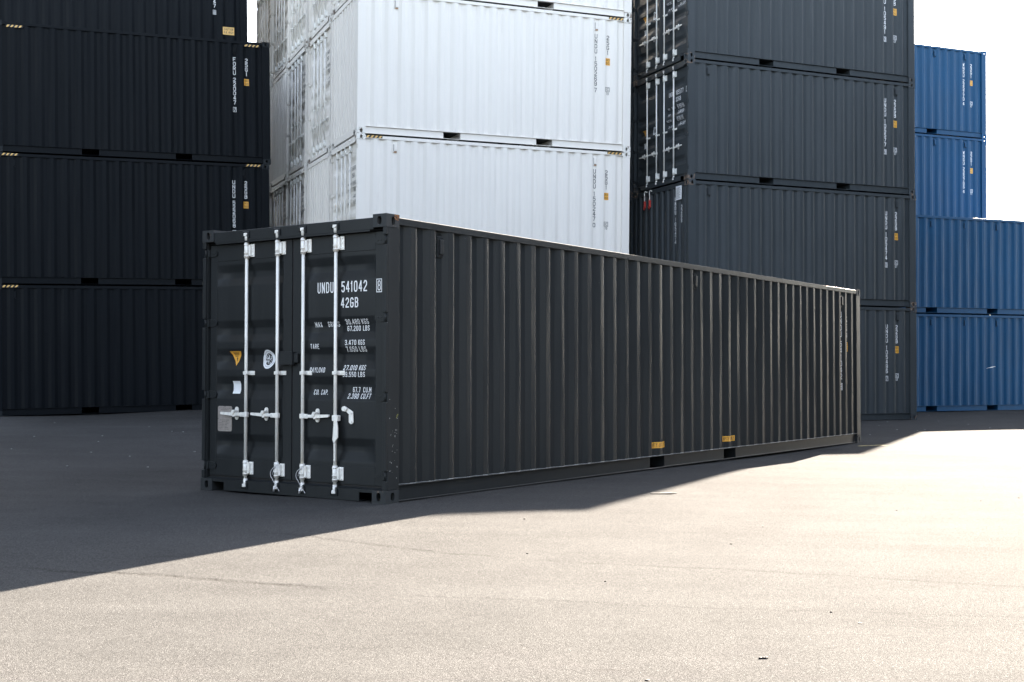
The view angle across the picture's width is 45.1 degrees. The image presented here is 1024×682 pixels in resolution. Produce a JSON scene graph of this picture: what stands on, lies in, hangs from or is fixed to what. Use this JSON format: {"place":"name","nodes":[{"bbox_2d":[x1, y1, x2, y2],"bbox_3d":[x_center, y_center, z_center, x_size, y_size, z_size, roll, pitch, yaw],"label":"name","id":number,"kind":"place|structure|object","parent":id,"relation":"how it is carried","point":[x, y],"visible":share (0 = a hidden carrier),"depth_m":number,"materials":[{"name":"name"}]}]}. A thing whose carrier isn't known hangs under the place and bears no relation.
{"place":"outdoors","nodes":[
{"label":"outdoors","id":0,"kind":"place"},
{"bbox_2d":[269,188,270,216],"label":"shipping container","id":1,"kind":"object","parent":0,"point":[269,202],"visible":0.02,"depth_m":34.17,"materials":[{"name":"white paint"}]},
{"bbox_2d":[269,84,270,187],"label":"shipping container","id":2,"kind":"object","parent":1,"relation":"on","point":[270,132],"visible":0.06,"depth_m":34.16,"materials":[{"name":"metal"}]},
{"bbox_2d":[256,0,271,83],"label":"shipping container","id":3,"kind":"object","parent":2,"relation":"on","point":[264,21],"visible":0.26,"depth_m":35.18,"materials":[{"name":"white metal"}]},
{"bbox_2d":[257,4,263,42],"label":"door","id":4,"kind":"structure","parent":3,"relation":"in","point":[258,9],"depth_m":36.21,"materials":[{"name":"white paint"}]},
{"bbox_2d":[265,0,270,74],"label":"door","id":5,"kind":"structure","parent":3,"relation":"in","point":[269,16],"depth_m":34.92,"materials":[{"name":"white paint"}]},
{"bbox_2d":[270,178,285,226],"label":"shipping container","id":6,"kind":"object","parent":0,"point":[278,206],"visible":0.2,"depth_m":33.07,"materials":[{"name":"white metal"}]},
{"bbox_2d":[270,191,278,226],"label":"door","id":7,"kind":"structure","parent":6,"relation":"in","point":[271,225],"depth_m":33.61,"materials":[{"name":"white paint"}]},
{"bbox_2d":[270,66,287,187],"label":"shipping container","id":8,"kind":"object","parent":6,"relation":"on","point":[278,166],"visible":0.15,"depth_m":32.91,"materials":[{"name":"white metal"}]},
{"bbox_2d":[271,0,287,81],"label":"shipping container","id":9,"kind":"object","parent":8,"relation":"on","point":[279,52],"visible":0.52,"depth_m":33.06,"materials":[{"name":"white metal"}]},
{"bbox_2d":[272,0,280,75],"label":"door","id":10,"kind":"structure","parent":9,"relation":"in","point":[273,14],"depth_m":33.68,"materials":[{"name":"white paint"}]},
{"bbox_2d":[282,0,287,62],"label":"door","id":11,"kind":"structure","parent":9,"relation":"in","point":[286,1],"depth_m":32.48,"materials":[{"name":"white paint"}]},
{"bbox_2d":[280,185,285,225],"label":"door","id":12,"kind":"structure","parent":6,"relation":"in","point":[284,193],"depth_m":32.47,"materials":[{"name":"white paint"}]},
{"bbox_2d":[285,165,306,225],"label":"shipping container","id":13,"kind":"object","parent":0,"point":[296,198],"visible":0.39,"depth_m":30.36,"materials":[{"name":"white metal"}]},
{"bbox_2d":[286,180,295,225],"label":"door","id":14,"kind":"structure","parent":13,"relation":"in","point":[287,186],"depth_m":31.28,"materials":[{"name":"white paint"}]},
{"bbox_2d":[286,43,308,176],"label":"shipping container","id":15,"kind":"object","parent":13,"relation":"on","point":[297,116],"visible":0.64,"depth_m":30.38,"materials":[{"name":"white metal"}]},
{"bbox_2d":[287,64,297,170],"bbox_3d":[-5.512,-5.650,31.085,0.085,2.596,1.189,1,0,-21],"label":"door","id":16,"kind":"structure","parent":15,"relation":"in","point":[290,72],"depth_m":31.21,"materials":[{"name":"white paint"}]},
{"bbox_2d":[287,0,308,62],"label":"shipping container","id":17,"kind":"object","parent":15,"relation":"on","point":[298,27],"visible":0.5,"depth_m":30.64,"materials":[{"name":"white metal"}]},
{"bbox_2d":[288,0,297,55],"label":"door","id":18,"kind":"structure","parent":17,"relation":"in","point":[289,21],"depth_m":31.33,"materials":[{"name":"white paint"}]},
{"bbox_2d":[299,0,306,45],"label":"door","id":19,"kind":"structure","parent":17,"relation":"in","point":[304,31],"depth_m":30.05,"materials":[{"name":"white paint"}]},
{"bbox_2d":[298,53,306,163],"bbox_3d":[-5.084,-5.640,29.953,0.085,2.596,1.191,1,0,-21],"label":"door","id":20,"kind":"structure","parent":15,"relation":"in","point":[303,153],"depth_m":30.01,"materials":[{"name":"white paint"}]},
{"bbox_2d":[297,174,305,224],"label":"door","id":21,"kind":"structure","parent":13,"relation":"in","point":[303,175],"depth_m":29.99,"materials":[{"name":"white paint"}]},
{"bbox_2d":[307,151,330,223],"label":"shipping container","id":22,"kind":"object","parent":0,"point":[318,191],"visible":0.1,"depth_m":28.08,"materials":[{"name":"white metal"}]},
{"bbox_2d":[307,18,331,163],"bbox_3d":[-1.584,-5.598,29.193,6.064,2.896,2.438,1,0,-21],"label":"shipping container","id":23,"kind":"object","parent":22,"relation":"on","point":[319,96],"visible":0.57,"depth_m":28.22,"materials":[{"name":"white metal"}]},
{"bbox_2d":[308,43,320,157],"bbox_3d":[-4.573,-5.628,28.704,0.085,2.596,1.189,1,0,-21],"label":"door","id":24,"kind":"structure","parent":23,"relation":"in","point":[311,52],"depth_m":28.79,"materials":[{"name":"white paint"}]},
{"bbox_2d":[308,0,332,41],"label":"shipping container","id":25,"kind":"object","parent":23,"relation":"on","point":[320,14],"visible":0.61,"depth_m":28.40,"materials":[{"name":"white metal"}]},
{"bbox_2d":[309,0,320,33],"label":"door","id":26,"kind":"structure","parent":25,"relation":"in","point":[311,30],"depth_m":28.97,"materials":[{"name":"white paint"}]},
{"bbox_2d":[322,0,331,20],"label":"door","id":27,"kind":"structure","parent":25,"relation":"in","point":[328,6],"depth_m":27.65,"materials":[{"name":"white paint"}]},
{"bbox_2d":[321,28,331,149],"bbox_3d":[-4.149,-5.618,27.568,0.085,2.596,1.191,1,0,-21],"label":"door","id":28,"kind":"structure","parent":23,"relation":"in","point":[327,105],"depth_m":27.62,"materials":[{"name":"white paint"}]},
{"bbox_2d":[330,133,629,253],"bbox_3d":[-0.717,-2.680,26.809,6.064,2.896,2.438,1,0,-21],"label":"shipping container","id":29,"kind":"object","parent":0,"point":[580,198],"visible":0.56,"depth_m":25.72,"materials":[{"name":"white metal"}]},
{"bbox_2d":[331,150,344,220],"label":"door","id":30,"kind":"structure","parent":29,"relation":"in","point":[334,161],"depth_m":26.34,"materials":[{"name":"white paint"}]},
{"bbox_2d":[346,143,357,219],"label":"door","id":31,"kind":"structure","parent":29,"relation":"in","point":[353,154],"depth_m":25.22,"materials":[{"name":"white paint"}]},
{"bbox_2d":[330,0,631,151],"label":"shipping container","id":32,"kind":"object","parent":29,"relation":"on","point":[462,71],"visible":0.91,"depth_m":25.67,"materials":[{"name":"white metal"}]},
{"bbox_2d":[331,0,631,17],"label":"shipping container","id":33,"kind":"object","parent":32,"relation":"on","point":[616,8],"visible":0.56,"depth_m":26.39,"materials":[{"name":"white metal"}]},
{"bbox_2d":[0,405,1023,681],"bbox_3d":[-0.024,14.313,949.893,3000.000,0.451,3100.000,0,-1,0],"label":"ground","id":34,"kind":"structure","parent":0,"point":[130,551],"depth_m":7.89,"materials":[{"name":"concrete"}]},
{"bbox_2d":[0,284,204,415],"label":"shipping container","id":35,"kind":"object","parent":34,"relation":"on","point":[76,349],"visible":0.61,"depth_m":27.78,"materials":[{"name":"black metal"}]},
{"bbox_2d":[0,152,269,286],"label":"shipping container","id":36,"kind":"object","parent":35,"relation":"on","point":[77,221],"visible":0.81,"depth_m":27.96,"materials":[{"name":"black metal"}]},
{"bbox_2d":[0,20,270,164],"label":"shipping container","id":37,"kind":"object","parent":36,"relation":"on","point":[76,91],"visible":0.86,"depth_m":28.13,"materials":[{"name":"black metal"}]},
{"bbox_2d":[0,0,247,41],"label":"shipping container","id":38,"kind":"object","parent":37,"relation":"on","point":[220,19],"visible":0.49,"depth_m":30.66,"materials":[{"name":"black metal"}]},
{"bbox_2d":[201,213,860,504],"bbox_3d":[1.395,0.304,16.632,2.440,2.594,12.212,-1,-2,35],"label":"shipping container","id":39,"kind":"object","parent":34,"relation":"on","point":[385,358],"visible":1,"depth_m":12.35,"materials":[{"name":"black metal"}]},
{"bbox_2d":[204,239,299,479],"bbox_3d":[-2.536,0.181,12.020,1.299,2.291,0.100,-1,-2,35],"label":"door","id":40,"kind":"structure","parent":39,"relation":"in","point":[227,321],"depth_m":12.06,"materials":[{"name":"grey paint"}]},
{"bbox_2d":[293,231,386,486],"bbox_3d":[-1.587,0.164,11.360,1.191,2.291,0.085,-1,-2,35],"label":"door","id":41,"kind":"structure","parent":39,"relation":"in","point":[361,316],"depth_m":11.35,"materials":[{"name":"grey paint"}]},
{"bbox_2d":[860,307,916,419],"bbox_3d":[6.068,0.504,28.395,6.058,2.591,2.438,1,-1,-23],"label":"shipping container","id":42,"kind":"object","parent":34,"relation":"on","point":[888,364],"visible":0.21,"depth_m":28.16,"materials":[{"name":"metal"}]},
{"bbox_2d":[634,179,915,307],"bbox_3d":[6.069,-2.088,28.447,6.058,2.591,2.438,1,-1,-23],"label":"shipping container","id":43,"kind":"object","parent":42,"relation":"on","point":[865,243],"visible":0.79,"depth_m":27.37,"materials":[{"name":"metal"}]},
{"bbox_2d":[643,191,646,210],"bbox_3d":[3.003,-3.167,27.902,0.051,0.437,0.142,1,-1,-36],"label":"tie down hook","id":44,"kind":"object","parent":43,"relation":"hanging from","point":[644,206],"visible":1,"depth_m":27.89,"materials":[{"name":"metal"}]},
{"bbox_2d":[648,190,651,208],"bbox_3d":[3.092,-3.172,27.689,0.051,0.437,0.142,1,-1,-36],"label":"tie down hook","id":45,"kind":"object","parent":43,"relation":"hanging from","point":[649,205],"visible":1,"depth_m":27.67,"materials":[{"name":"metal"}]},
{"bbox_2d":[633,57,914,195],"bbox_3d":[6.057,-4.681,28.494,6.064,2.591,2.438,1,-1,-23],"label":"shipping container","id":46,"kind":"object","parent":43,"relation":"on","point":[704,120],"visible":0.96,"depth_m":27.34,"materials":[{"name":"metal"}]},
{"bbox_2d":[634,77,661,186],"bbox_3d":[3.085,-4.706,27.912,0.085,2.291,1.189,1,-1,-23],"label":"door","id":47,"kind":"structure","parent":46,"relation":"in","point":[641,91],"depth_m":27.88,"materials":[{"name":"metal"}]},
{"bbox_2d":[662,66,688,179],"bbox_3d":[3.550,-4.728,26.795,0.085,2.291,1.191,1,-1,-23],"label":"door","id":48,"kind":"structure","parent":46,"relation":"in","point":[680,82],"depth_m":26.78,"materials":[{"name":"metal"}]},
{"bbox_2d":[633,0,914,82],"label":"shipping container","id":49,"kind":"object","parent":46,"relation":"on","point":[869,39],"visible":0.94,"depth_m":27.50,"materials":[{"name":"metal"}]},
{"bbox_2d":[634,0,661,74],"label":"door","id":50,"kind":"structure","parent":49,"relation":"in","point":[641,9],"depth_m":27.99,"materials":[{"name":"metal"}]},
{"bbox_2d":[662,0,688,62],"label":"door","id":51,"kind":"structure","parent":49,"relation":"in","point":[680,16],"depth_m":26.86,"materials":[{"name":"metal"}]},
{"bbox_2d":[916,314,1023,411],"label":"shipping container","id":52,"kind":"object","parent":34,"relation":"on","point":[970,362],"visible":0.61,"depth_m":32.95,"materials":[{"name":"blue metal"}]},
{"bbox_2d":[903,215,1023,315],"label":"shipping container","id":53,"kind":"object","parent":52,"relation":"on","point":[969,266],"visible":0.44,"depth_m":32.99,"materials":[{"name":"blue metal"}]},
{"bbox_2d":[629,194,633,254],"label":"shipping container","id":54,"kind":"object","parent":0,"point":[631,226],"visible":0.04,"depth_m":28.52,"materials":[{"name":"metal"}]},
{"bbox_2d":[629,202,630,253],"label":"door","id":55,"kind":"structure","parent":54,"relation":"in","point":[629,202],"depth_m":28.70,"materials":[{"name":"metal"}]},
{"bbox_2d":[630,82,633,193],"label":"shipping container","id":56,"kind":"object","parent":54,"relation":"on","point":[631,138],"visible":0.06,"depth_m":28.57,"materials":[{"name":"metal"}]},
{"bbox_2d":[630,91,631,185],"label":"door","id":57,"kind":"structure","parent":56,"relation":"in","point":[631,91],"depth_m":28.68,"materials":[{"name":"metal"}]},
{"bbox_2d":[631,0,634,82],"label":"shipping container","id":58,"kind":"object","parent":56,"relation":"on","point":[632,47],"visible":0.02,"depth_m":28.61,"materials":[{"name":"metal"}]},
{"bbox_2d":[247,0,1023,220],"label":"sky","id":59,"kind":"structure","parent":0,"point":[995,27],"materials":[{"name":"white"}]},
{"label":"shipping container","id":60,"kind":"object","parent":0,"visible":0},
{"bbox_2d":[915,133,986,218],"bbox_3d":[10.809,-4.715,36.571,6.058,2.591,2.438,1,-1,-22],"label":"shipping container","id":61,"kind":"object","parent":60,"relation":"on","point":[950,176],"visible":0.31,"depth_m":36.11,"materials":[{"name":"blue metal"}]},
{"bbox_2d":[915,44,986,138],"bbox_3d":[10.817,-7.308,36.610,6.058,2.591,2.438,1,-1,-22],"label":"shipping container","id":62,"kind":"object","parent":61,"relation":"on","point":[950,91],"visible":0.36,"depth_m":36.15,"materials":[{"name":"blue metal"}]},
{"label":"shipping container","id":63,"kind":"object","parent":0,"visible":0},
{"bbox_2d":[79,284,177,286],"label":"shipping container","id":64,"kind":"object","parent":63,"relation":"on","point":[91,285],"depth_m":31.02,"materials":[{"name":"black metal"}]}
]}

